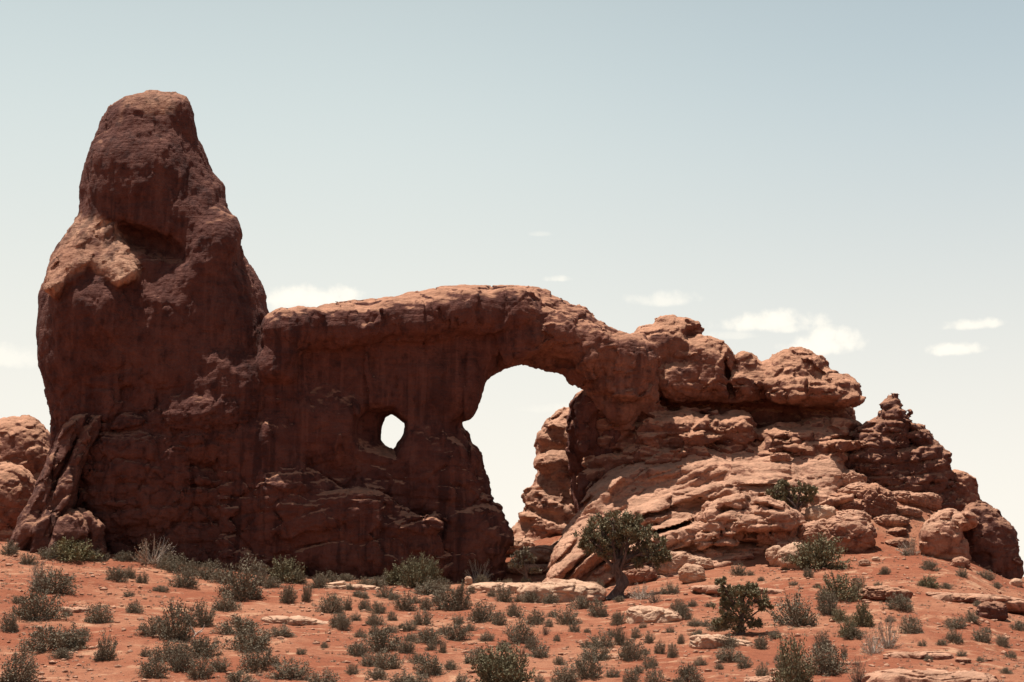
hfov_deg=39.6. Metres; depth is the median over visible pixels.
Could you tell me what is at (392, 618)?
sagebrush
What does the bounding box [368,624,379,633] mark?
sagebrush
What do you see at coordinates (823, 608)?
sagebrush
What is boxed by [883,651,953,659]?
rock sheet
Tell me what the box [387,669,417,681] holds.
sagebrush
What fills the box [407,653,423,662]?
sagebrush
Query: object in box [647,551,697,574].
boulder
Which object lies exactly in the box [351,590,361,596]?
sagebrush
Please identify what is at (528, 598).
sagebrush
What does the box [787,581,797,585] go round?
sagebrush
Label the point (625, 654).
sagebrush
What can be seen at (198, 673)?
sagebrush
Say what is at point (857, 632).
sagebrush
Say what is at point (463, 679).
sagebrush
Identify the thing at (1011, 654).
sagebrush
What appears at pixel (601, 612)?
sagebrush
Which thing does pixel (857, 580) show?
sagebrush
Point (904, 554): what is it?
sagebrush
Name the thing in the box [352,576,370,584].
sagebrush
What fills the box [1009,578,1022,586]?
boulder
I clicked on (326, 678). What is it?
sagebrush
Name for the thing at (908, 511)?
boulder
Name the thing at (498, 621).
sagebrush
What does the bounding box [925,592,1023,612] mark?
rock sheet
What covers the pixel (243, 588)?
sagebrush
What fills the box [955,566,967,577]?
sagebrush
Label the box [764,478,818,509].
slope tree
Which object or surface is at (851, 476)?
boulder
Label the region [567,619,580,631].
sagebrush
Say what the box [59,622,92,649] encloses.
sagebrush
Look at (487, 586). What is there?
rock sheet
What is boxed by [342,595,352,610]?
sagebrush
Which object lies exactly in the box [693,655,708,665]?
sagebrush
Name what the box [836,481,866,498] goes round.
boulder
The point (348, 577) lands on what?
sagebrush
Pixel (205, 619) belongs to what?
sagebrush
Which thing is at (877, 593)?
boulder
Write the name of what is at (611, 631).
sagebrush
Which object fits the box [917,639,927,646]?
sagebrush
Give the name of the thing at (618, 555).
juniper tree
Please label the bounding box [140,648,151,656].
sagebrush
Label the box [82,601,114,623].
sagebrush
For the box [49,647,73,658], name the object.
sagebrush
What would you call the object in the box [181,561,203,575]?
sagebrush
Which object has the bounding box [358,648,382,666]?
sagebrush
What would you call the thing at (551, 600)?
sagebrush
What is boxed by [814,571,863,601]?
green shrub
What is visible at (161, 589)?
sagebrush
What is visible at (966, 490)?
summit rock
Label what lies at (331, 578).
sagebrush
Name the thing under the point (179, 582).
sagebrush
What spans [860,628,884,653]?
dry shrub
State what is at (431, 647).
sagebrush
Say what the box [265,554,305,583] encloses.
green shrub
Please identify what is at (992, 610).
boulder
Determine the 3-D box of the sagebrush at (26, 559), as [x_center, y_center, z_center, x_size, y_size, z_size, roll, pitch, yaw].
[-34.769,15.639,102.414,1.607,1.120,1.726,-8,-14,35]
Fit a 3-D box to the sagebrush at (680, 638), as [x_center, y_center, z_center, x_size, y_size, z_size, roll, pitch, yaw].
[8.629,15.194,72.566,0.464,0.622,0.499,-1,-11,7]
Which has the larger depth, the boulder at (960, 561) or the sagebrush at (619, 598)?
the boulder at (960, 561)
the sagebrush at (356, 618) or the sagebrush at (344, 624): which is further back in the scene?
the sagebrush at (356, 618)
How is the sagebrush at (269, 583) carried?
on the ground at (931, 636)
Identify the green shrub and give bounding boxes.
[49,536,104,561]
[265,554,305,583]
[383,558,411,585]
[398,551,433,588]
[419,555,445,584]
[466,640,524,681]
[496,643,537,681]
[769,631,817,681]
[781,531,854,569]
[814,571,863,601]
[829,607,850,621]
[837,618,860,637]
[849,599,876,626]
[917,572,938,587]
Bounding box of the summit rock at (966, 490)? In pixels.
[952,469,981,511]
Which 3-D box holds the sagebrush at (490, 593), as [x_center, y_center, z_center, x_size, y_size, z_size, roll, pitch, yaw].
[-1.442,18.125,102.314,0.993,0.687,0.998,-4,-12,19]
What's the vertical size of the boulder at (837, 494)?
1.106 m
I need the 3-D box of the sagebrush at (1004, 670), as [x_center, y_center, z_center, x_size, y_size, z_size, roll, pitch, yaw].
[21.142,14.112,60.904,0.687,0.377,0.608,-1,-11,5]
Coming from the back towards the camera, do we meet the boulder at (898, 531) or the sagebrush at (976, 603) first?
the boulder at (898, 531)
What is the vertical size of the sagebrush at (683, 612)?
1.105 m
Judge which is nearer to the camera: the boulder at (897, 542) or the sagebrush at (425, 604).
the sagebrush at (425, 604)
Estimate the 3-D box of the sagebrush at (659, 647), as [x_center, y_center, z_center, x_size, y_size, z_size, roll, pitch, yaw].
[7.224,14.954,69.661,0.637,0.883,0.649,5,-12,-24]
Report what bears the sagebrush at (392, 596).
on the ground at (931, 636)
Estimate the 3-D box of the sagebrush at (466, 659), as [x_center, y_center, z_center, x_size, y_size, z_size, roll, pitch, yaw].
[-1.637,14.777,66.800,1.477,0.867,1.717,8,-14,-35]
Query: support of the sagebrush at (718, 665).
on the ground at (931, 636)
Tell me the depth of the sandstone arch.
116.45 m
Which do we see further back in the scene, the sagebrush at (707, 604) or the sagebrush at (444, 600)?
the sagebrush at (444, 600)
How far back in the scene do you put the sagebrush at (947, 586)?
90.20 m
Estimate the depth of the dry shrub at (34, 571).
89.18 m
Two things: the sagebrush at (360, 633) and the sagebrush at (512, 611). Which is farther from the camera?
the sagebrush at (512, 611)
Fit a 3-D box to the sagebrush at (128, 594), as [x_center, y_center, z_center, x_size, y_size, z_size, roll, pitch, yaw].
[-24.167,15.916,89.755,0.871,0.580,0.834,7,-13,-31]
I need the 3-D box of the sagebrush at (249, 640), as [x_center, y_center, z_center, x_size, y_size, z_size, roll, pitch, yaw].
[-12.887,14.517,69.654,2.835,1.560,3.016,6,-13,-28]
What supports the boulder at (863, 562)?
on the ground at (931, 636)
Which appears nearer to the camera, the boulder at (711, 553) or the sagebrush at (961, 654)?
the sagebrush at (961, 654)
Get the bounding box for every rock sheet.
[58,607,91,612]
[261,615,328,625]
[314,581,379,590]
[467,582,541,593]
[517,578,606,602]
[624,605,682,623]
[689,634,753,648]
[690,585,783,594]
[743,676,785,681]
[861,668,998,681]
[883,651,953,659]
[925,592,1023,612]
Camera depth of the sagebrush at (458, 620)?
82.69 m
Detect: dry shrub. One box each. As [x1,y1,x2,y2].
[28,561,54,588]
[128,534,176,564]
[463,560,493,581]
[518,646,528,656]
[541,624,549,634]
[629,583,650,598]
[648,589,661,602]
[848,655,867,681]
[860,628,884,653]
[874,614,901,648]
[898,534,922,554]
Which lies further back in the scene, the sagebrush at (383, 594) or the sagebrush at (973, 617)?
the sagebrush at (383, 594)
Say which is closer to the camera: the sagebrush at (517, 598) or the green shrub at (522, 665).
the green shrub at (522, 665)
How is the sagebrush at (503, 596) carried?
on the ground at (931, 636)
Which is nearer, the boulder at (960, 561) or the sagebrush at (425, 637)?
the sagebrush at (425, 637)
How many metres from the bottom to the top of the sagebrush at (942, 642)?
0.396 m
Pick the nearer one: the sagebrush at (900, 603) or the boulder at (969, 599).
the sagebrush at (900, 603)
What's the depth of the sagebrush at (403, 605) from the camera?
89.54 m
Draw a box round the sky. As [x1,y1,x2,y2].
[0,0,1023,576]
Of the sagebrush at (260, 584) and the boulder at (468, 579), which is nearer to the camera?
the sagebrush at (260, 584)
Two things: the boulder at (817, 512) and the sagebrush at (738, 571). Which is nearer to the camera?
the sagebrush at (738, 571)
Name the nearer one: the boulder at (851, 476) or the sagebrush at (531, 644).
the sagebrush at (531, 644)
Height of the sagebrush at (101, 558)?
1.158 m
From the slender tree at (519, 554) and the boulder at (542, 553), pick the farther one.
the boulder at (542, 553)
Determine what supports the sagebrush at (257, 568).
on the ground at (931, 636)
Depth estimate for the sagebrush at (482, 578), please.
110.62 m
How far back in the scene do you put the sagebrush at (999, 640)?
70.48 m
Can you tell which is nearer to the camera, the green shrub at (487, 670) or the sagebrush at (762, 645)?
the green shrub at (487, 670)
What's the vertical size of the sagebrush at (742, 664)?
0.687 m
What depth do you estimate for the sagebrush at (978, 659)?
63.83 m
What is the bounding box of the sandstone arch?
[6,90,870,586]
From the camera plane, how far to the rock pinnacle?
122.43 m
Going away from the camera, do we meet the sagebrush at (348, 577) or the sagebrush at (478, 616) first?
the sagebrush at (478, 616)
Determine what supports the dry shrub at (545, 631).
on the ground at (931, 636)
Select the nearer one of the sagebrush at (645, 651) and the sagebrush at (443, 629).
the sagebrush at (645, 651)
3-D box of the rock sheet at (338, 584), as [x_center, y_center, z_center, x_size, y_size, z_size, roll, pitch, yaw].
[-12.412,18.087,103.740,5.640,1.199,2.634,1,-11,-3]
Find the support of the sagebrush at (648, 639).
on the ground at (931, 636)
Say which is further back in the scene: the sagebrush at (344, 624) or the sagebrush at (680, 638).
the sagebrush at (344, 624)
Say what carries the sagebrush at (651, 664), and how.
on the ground at (931, 636)
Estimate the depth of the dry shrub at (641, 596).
93.27 m
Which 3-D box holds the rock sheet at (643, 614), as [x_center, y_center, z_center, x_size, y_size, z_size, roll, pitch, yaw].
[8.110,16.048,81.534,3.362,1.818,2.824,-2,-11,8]
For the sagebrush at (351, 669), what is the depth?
62.12 m
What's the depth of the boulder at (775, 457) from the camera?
119.73 m
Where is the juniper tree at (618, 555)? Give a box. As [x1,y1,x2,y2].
[572,509,672,598]
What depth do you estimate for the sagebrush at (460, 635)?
75.94 m
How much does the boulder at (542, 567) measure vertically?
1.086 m
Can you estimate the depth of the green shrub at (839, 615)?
78.28 m
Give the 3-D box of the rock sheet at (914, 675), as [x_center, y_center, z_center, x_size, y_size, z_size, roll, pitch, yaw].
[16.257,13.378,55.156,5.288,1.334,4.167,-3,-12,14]
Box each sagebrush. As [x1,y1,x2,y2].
[0,539,21,554]
[0,604,19,632]
[0,646,44,681]
[10,586,78,621]
[11,596,25,603]
[14,622,93,653]
[18,551,40,564]
[27,566,81,594]
[37,541,68,559]
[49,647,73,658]
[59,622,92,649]
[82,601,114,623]
[87,549,109,561]
[91,627,121,661]
[104,565,128,581]
[113,551,138,561]
[123,565,136,578]
[123,590,134,596]
[125,600,145,612]
[130,613,170,637]
[135,572,148,582]
[135,656,170,678]
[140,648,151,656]
[147,636,191,661]
[151,585,168,591]
[152,595,195,641]
[153,550,179,569]
[164,552,192,573]
[165,567,200,588]
[167,640,196,672]
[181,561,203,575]
[181,598,217,627]
[183,653,217,679]
[187,633,226,657]
[196,558,227,579]
[207,569,234,583]
[208,592,243,611]
[208,654,231,671]
[211,613,268,635]
[215,547,264,600]
[216,669,258,681]
[222,621,273,651]
[236,642,282,672]
[247,561,269,574]
[257,570,268,585]
[262,576,285,588]
[262,623,296,637]
[265,655,314,679]
[278,582,297,603]
[291,571,306,583]
[295,648,306,654]
[299,665,342,681]
[300,579,312,601]
[308,570,329,588]
[312,591,345,613]
[314,570,339,581]
[319,641,329,647]
[328,608,351,627]
[335,613,352,630]
[336,573,355,581]
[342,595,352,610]
[342,640,370,656]
[344,663,359,674]
[346,581,353,589]
[350,612,360,620]
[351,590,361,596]
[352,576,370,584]
[353,588,369,598]
[353,629,367,637]
[357,598,372,609]
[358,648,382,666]
[359,624,403,652]
[362,665,388,680]
[365,600,387,613]
[365,613,389,625]
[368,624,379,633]
[369,576,388,586]
[373,585,394,598]
[373,648,406,669]
[377,573,390,584]
[384,625,400,632]
[386,611,397,620]
[387,592,401,599]
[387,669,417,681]
[391,590,419,610]
[397,636,415,653]
[399,619,418,631]
[403,632,417,640]
[403,670,431,681]
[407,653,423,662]
[408,594,421,603]
[410,576,449,595]
[410,606,433,624]
[410,652,447,675]
[414,625,444,644]
[419,597,432,609]
[424,639,437,650]
[426,578,454,588]
[428,585,460,610]
[437,638,446,652]
[439,625,449,633]
[442,659,459,669]
[443,622,472,640]
[448,578,472,610]
[452,612,464,623]
[455,670,470,681]
[461,646,487,663]
[463,599,500,622]
[465,584,476,593]
[465,623,477,630]
[474,574,489,582]
[478,630,495,641]
[486,590,495,596]
[491,610,507,625]
[495,583,516,602]
[495,641,514,650]
[503,611,538,644]
[506,602,525,616]
[514,595,522,601]
[520,591,541,602]
[523,608,547,624]
[523,635,539,649]
[525,641,549,657]
[533,673,547,681]
[540,589,560,603]
[545,611,557,616]
[545,618,553,626]
[550,659,580,681]
[551,656,565,664]
[552,604,582,623]
[553,634,560,640]
[567,595,592,608]
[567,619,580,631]
[569,652,604,678]
[577,638,612,660]
[579,640,593,647]
[585,597,609,617]
[588,627,617,648]
[596,577,604,586]
[603,668,620,677]
[607,628,615,636]
[610,611,626,625]
[612,625,626,645]
[613,596,625,602]
[617,636,651,661]
[621,667,641,681]
[629,664,643,673]
[631,628,641,637]
[638,623,646,627]
[642,647,650,654]
[642,655,658,668]
[642,667,666,681]
[644,631,654,643]
[653,638,665,653]
[660,581,679,593]
[665,624,674,632]
[666,642,678,657]
[667,661,705,681]
[669,596,684,611]
[673,676,686,681]
[676,603,692,618]
[677,634,684,643]
[686,598,698,606]
[687,617,701,626]
[687,627,706,635]
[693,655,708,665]
[701,618,710,626]
[704,601,712,606]
[704,617,733,630]
[713,662,723,669]
[714,644,748,662]
[717,631,740,647]
[730,562,747,575]
[735,655,753,668]
[751,634,769,649]
[754,661,771,675]
[763,586,821,626]
[764,630,781,638]
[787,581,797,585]
[801,639,852,676]
[803,567,815,576]
[810,629,833,651]
[816,587,839,615]
[840,642,847,657]
[843,625,866,639]
[849,575,866,593]
[878,566,891,574]
[879,591,913,611]
[884,615,895,621]
[898,614,924,633]
[900,550,910,555]
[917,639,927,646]
[919,559,943,570]
[924,655,933,661]
[935,639,948,645]
[938,582,954,589]
[941,615,966,628]
[944,628,964,642]
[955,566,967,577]
[956,649,966,656]
[958,609,982,623]
[970,627,991,642]
[971,600,982,606]
[975,568,996,580]
[976,656,985,661]
[993,581,1001,588]
[993,633,1012,647]
[997,666,1014,673]
[1003,649,1016,658]
[1008,619,1023,630]
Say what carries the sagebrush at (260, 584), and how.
on the ground at (931, 636)
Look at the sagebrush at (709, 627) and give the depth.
76.21 m
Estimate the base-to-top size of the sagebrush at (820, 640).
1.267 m
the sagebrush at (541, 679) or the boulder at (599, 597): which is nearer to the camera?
the sagebrush at (541, 679)
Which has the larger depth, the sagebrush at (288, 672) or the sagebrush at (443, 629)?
the sagebrush at (443, 629)
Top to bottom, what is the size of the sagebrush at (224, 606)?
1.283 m
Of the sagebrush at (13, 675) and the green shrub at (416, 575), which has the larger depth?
the green shrub at (416, 575)
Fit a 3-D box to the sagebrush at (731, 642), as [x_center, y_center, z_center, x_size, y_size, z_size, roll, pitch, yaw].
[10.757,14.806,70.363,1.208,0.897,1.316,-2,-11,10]
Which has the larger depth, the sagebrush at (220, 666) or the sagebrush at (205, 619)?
the sagebrush at (205, 619)
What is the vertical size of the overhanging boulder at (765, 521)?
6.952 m
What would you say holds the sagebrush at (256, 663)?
on the ground at (931, 636)
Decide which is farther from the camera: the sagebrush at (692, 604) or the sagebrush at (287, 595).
the sagebrush at (287, 595)
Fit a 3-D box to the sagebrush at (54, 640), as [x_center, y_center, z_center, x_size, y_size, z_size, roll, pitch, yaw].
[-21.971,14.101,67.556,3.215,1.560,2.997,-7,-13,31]
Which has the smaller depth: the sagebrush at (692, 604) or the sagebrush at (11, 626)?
the sagebrush at (11, 626)
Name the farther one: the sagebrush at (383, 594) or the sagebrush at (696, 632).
the sagebrush at (383, 594)
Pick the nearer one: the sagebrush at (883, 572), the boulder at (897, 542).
the sagebrush at (883, 572)
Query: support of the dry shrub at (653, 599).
on the ground at (931, 636)
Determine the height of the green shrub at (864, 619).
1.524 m
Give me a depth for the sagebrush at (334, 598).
86.38 m
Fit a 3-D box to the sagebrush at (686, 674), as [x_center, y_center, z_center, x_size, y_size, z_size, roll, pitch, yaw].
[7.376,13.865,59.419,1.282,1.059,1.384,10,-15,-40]
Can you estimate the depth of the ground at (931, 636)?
79.18 m
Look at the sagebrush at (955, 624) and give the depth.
74.42 m
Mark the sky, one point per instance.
(842, 181)
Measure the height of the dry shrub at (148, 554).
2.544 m
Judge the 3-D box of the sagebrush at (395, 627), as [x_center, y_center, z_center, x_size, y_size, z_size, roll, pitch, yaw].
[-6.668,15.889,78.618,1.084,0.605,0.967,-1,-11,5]
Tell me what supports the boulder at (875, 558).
on the ground at (931, 636)
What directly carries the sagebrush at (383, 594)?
on the ground at (931, 636)
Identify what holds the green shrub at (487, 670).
on the ground at (931, 636)
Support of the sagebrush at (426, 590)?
on the ground at (931, 636)
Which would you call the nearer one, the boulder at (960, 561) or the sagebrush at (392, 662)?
the sagebrush at (392, 662)
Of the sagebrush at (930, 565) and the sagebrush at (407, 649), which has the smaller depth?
the sagebrush at (407, 649)
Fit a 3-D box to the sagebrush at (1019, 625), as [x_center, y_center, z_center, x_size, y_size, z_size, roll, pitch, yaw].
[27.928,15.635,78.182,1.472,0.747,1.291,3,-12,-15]
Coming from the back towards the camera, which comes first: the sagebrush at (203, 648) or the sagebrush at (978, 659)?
the sagebrush at (203, 648)
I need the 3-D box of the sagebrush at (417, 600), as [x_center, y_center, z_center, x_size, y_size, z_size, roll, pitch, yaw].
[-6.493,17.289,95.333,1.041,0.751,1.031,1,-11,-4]
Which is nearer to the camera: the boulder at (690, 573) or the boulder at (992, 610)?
the boulder at (992, 610)
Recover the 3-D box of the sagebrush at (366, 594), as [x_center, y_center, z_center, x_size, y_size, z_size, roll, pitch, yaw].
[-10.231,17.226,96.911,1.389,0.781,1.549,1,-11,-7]
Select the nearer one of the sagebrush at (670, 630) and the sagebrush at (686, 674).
the sagebrush at (686, 674)
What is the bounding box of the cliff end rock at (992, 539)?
[958,500,1023,578]
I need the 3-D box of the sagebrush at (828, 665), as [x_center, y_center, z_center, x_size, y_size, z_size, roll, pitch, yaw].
[13.255,13.481,60.474,2.144,1.587,2.437,-7,-13,31]
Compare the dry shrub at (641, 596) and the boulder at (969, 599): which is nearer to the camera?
the boulder at (969, 599)
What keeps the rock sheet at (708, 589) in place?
on the ground at (931, 636)
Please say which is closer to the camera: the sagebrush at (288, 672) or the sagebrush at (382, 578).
the sagebrush at (288, 672)
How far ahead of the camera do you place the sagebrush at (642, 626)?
79.00 m
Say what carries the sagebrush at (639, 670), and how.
on the ground at (931, 636)
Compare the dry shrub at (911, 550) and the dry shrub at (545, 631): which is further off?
the dry shrub at (911, 550)
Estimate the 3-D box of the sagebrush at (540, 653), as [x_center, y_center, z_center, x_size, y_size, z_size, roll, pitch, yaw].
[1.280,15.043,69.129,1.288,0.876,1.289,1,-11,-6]
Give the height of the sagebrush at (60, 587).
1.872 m
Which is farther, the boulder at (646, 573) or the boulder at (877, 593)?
the boulder at (646, 573)
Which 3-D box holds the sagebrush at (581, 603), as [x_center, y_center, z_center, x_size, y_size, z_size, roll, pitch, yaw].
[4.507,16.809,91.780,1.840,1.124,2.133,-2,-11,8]
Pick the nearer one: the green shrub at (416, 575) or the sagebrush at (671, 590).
the sagebrush at (671, 590)
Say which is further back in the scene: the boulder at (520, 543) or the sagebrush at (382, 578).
the boulder at (520, 543)
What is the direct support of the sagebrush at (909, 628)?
on the ground at (931, 636)
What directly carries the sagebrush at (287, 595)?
on the ground at (931, 636)
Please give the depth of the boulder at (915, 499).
118.69 m
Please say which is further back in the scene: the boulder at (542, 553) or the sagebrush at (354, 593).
the boulder at (542, 553)
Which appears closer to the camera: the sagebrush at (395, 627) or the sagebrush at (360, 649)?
the sagebrush at (360, 649)
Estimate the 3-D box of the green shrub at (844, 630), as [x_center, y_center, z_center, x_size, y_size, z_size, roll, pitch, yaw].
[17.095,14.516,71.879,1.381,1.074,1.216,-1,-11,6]
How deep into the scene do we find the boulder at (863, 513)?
113.00 m
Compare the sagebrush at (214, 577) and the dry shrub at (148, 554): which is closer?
the sagebrush at (214, 577)
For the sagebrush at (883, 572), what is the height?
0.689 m
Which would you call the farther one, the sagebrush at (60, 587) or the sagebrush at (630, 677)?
the sagebrush at (60, 587)
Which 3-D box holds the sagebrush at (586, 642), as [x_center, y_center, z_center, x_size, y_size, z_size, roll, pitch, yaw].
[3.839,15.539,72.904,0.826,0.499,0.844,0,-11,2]
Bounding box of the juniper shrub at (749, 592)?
[709,576,773,634]
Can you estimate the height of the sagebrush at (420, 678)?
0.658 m
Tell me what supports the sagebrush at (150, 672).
on the ground at (931, 636)
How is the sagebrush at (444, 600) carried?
on the ground at (931, 636)
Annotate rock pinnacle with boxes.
[844,393,958,511]
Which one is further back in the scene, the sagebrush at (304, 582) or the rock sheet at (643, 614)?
the sagebrush at (304, 582)
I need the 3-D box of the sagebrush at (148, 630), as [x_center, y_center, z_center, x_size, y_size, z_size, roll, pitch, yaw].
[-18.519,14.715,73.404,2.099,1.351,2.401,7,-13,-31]
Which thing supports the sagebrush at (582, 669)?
on the ground at (931, 636)
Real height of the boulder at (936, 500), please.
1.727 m
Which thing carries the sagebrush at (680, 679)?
on the ground at (931, 636)
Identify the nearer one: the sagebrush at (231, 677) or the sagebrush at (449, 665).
the sagebrush at (231, 677)
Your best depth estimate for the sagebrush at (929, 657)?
63.60 m
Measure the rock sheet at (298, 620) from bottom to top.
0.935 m
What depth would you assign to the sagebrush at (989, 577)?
101.25 m
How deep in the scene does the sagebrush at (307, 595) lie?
93.52 m
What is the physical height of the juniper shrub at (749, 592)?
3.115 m
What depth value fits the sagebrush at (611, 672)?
60.69 m
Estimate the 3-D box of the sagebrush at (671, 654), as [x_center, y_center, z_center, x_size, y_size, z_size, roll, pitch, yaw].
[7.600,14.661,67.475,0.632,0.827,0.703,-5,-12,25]
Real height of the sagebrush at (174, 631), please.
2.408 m
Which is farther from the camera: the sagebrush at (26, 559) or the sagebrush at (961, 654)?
the sagebrush at (26, 559)
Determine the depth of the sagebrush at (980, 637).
70.94 m
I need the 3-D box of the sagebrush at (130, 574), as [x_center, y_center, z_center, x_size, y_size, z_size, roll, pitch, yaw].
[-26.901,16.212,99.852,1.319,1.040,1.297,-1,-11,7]
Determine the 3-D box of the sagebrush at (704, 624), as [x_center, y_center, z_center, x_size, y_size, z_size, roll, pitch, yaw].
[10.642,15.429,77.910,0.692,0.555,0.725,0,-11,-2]
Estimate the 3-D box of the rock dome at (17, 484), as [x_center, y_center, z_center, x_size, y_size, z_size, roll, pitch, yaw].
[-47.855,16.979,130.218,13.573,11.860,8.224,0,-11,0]
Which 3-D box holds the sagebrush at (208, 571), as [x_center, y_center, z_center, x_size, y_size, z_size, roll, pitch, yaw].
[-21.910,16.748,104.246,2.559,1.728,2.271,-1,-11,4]
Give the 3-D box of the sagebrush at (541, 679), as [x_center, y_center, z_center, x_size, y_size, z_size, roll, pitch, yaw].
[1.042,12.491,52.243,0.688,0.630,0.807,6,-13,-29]
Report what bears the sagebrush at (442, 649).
on the ground at (931, 636)
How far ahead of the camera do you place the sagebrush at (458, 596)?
90.53 m
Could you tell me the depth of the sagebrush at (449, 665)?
62.96 m
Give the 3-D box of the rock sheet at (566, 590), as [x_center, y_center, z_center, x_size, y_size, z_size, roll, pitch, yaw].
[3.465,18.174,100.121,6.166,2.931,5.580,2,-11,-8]
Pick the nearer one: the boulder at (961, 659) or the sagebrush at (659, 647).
the boulder at (961, 659)
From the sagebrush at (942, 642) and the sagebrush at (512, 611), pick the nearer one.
the sagebrush at (942, 642)
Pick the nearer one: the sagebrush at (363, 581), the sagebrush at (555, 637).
the sagebrush at (555, 637)
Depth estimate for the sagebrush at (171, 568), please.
106.44 m
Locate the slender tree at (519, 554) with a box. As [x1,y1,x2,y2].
[508,546,541,582]
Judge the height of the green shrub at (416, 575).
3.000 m
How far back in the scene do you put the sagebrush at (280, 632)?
75.41 m
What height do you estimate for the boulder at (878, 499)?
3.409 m
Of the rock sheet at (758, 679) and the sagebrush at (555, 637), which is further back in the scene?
the sagebrush at (555, 637)
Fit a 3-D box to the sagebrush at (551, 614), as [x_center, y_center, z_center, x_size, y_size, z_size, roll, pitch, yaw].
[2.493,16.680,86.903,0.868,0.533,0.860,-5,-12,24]
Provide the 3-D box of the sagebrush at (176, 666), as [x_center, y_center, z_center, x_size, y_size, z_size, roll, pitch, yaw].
[-14.562,13.970,63.030,1.454,1.539,1.283,-2,-11,11]
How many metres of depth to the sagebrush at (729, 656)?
65.86 m
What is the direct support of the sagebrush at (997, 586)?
on the ground at (931, 636)
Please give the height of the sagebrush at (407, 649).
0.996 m
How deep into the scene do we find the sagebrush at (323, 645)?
71.76 m
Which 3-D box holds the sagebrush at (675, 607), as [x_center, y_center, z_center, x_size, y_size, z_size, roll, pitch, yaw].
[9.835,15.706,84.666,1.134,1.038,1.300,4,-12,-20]
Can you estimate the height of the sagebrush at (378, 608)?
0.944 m
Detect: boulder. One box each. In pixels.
[465,576,472,584]
[505,537,534,554]
[506,564,548,574]
[515,545,555,563]
[585,594,606,600]
[614,564,657,584]
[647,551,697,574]
[678,563,704,583]
[689,491,806,551]
[695,557,713,568]
[703,547,723,558]
[765,545,780,566]
[770,453,789,461]
[777,542,808,569]
[797,518,827,546]
[805,504,836,521]
[821,514,876,552]
[829,492,848,496]
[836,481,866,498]
[836,509,871,522]
[838,499,863,510]
[841,469,866,487]
[856,483,896,516]
[858,559,870,565]
[858,585,912,600]
[872,514,910,527]
[872,557,879,560]
[884,537,908,546]
[886,527,908,535]
[892,491,929,507]
[896,505,922,517]
[919,508,978,560]
[924,492,942,510]
[952,556,970,568]
[952,595,976,602]
[955,657,970,662]
[976,601,1007,620]
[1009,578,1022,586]
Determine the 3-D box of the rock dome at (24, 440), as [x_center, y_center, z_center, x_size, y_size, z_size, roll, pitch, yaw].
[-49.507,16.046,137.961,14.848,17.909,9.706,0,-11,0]
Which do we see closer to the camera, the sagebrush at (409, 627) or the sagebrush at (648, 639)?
the sagebrush at (648, 639)
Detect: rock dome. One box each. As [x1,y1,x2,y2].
[0,415,50,480]
[0,462,35,541]
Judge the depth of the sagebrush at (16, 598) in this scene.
84.30 m
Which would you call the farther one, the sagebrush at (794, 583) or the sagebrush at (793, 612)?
the sagebrush at (794, 583)
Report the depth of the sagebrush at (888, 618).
77.47 m
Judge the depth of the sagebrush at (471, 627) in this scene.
78.42 m
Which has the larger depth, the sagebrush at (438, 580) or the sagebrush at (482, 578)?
the sagebrush at (482, 578)
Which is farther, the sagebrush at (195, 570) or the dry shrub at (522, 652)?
the sagebrush at (195, 570)
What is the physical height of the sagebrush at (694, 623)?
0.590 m
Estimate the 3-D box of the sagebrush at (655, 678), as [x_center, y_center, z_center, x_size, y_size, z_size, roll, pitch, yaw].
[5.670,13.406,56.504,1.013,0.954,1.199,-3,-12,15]
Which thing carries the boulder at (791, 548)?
on the ground at (931, 636)
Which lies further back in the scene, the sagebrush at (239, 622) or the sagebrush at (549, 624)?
the sagebrush at (549, 624)
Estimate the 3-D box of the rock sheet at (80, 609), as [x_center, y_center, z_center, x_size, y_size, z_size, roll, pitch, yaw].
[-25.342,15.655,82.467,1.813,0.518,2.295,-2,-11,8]
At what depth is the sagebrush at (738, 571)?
102.80 m
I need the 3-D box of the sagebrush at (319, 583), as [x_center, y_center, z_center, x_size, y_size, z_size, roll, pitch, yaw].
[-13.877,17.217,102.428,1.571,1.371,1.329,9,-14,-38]
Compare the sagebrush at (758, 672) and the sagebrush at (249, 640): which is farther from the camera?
the sagebrush at (249, 640)
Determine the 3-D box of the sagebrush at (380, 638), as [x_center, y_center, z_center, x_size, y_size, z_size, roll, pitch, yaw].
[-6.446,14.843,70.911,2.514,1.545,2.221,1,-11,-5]
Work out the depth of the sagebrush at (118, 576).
97.14 m
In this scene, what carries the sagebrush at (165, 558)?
on the ground at (931, 636)
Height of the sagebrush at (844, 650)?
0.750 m
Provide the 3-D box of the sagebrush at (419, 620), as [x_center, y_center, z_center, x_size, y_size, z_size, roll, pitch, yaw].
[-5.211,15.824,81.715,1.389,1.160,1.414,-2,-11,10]
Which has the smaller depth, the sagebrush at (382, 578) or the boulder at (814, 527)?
the sagebrush at (382, 578)
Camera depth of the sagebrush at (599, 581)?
105.45 m
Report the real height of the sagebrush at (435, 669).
1.101 m
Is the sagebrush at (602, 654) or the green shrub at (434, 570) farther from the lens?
the green shrub at (434, 570)
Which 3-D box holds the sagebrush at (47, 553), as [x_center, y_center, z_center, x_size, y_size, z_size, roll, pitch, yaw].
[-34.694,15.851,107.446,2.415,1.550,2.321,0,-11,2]
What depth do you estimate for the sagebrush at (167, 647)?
64.85 m
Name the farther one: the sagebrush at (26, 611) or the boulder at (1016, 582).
the boulder at (1016, 582)
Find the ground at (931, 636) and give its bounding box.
[0,483,1023,681]
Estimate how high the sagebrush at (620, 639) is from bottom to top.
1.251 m

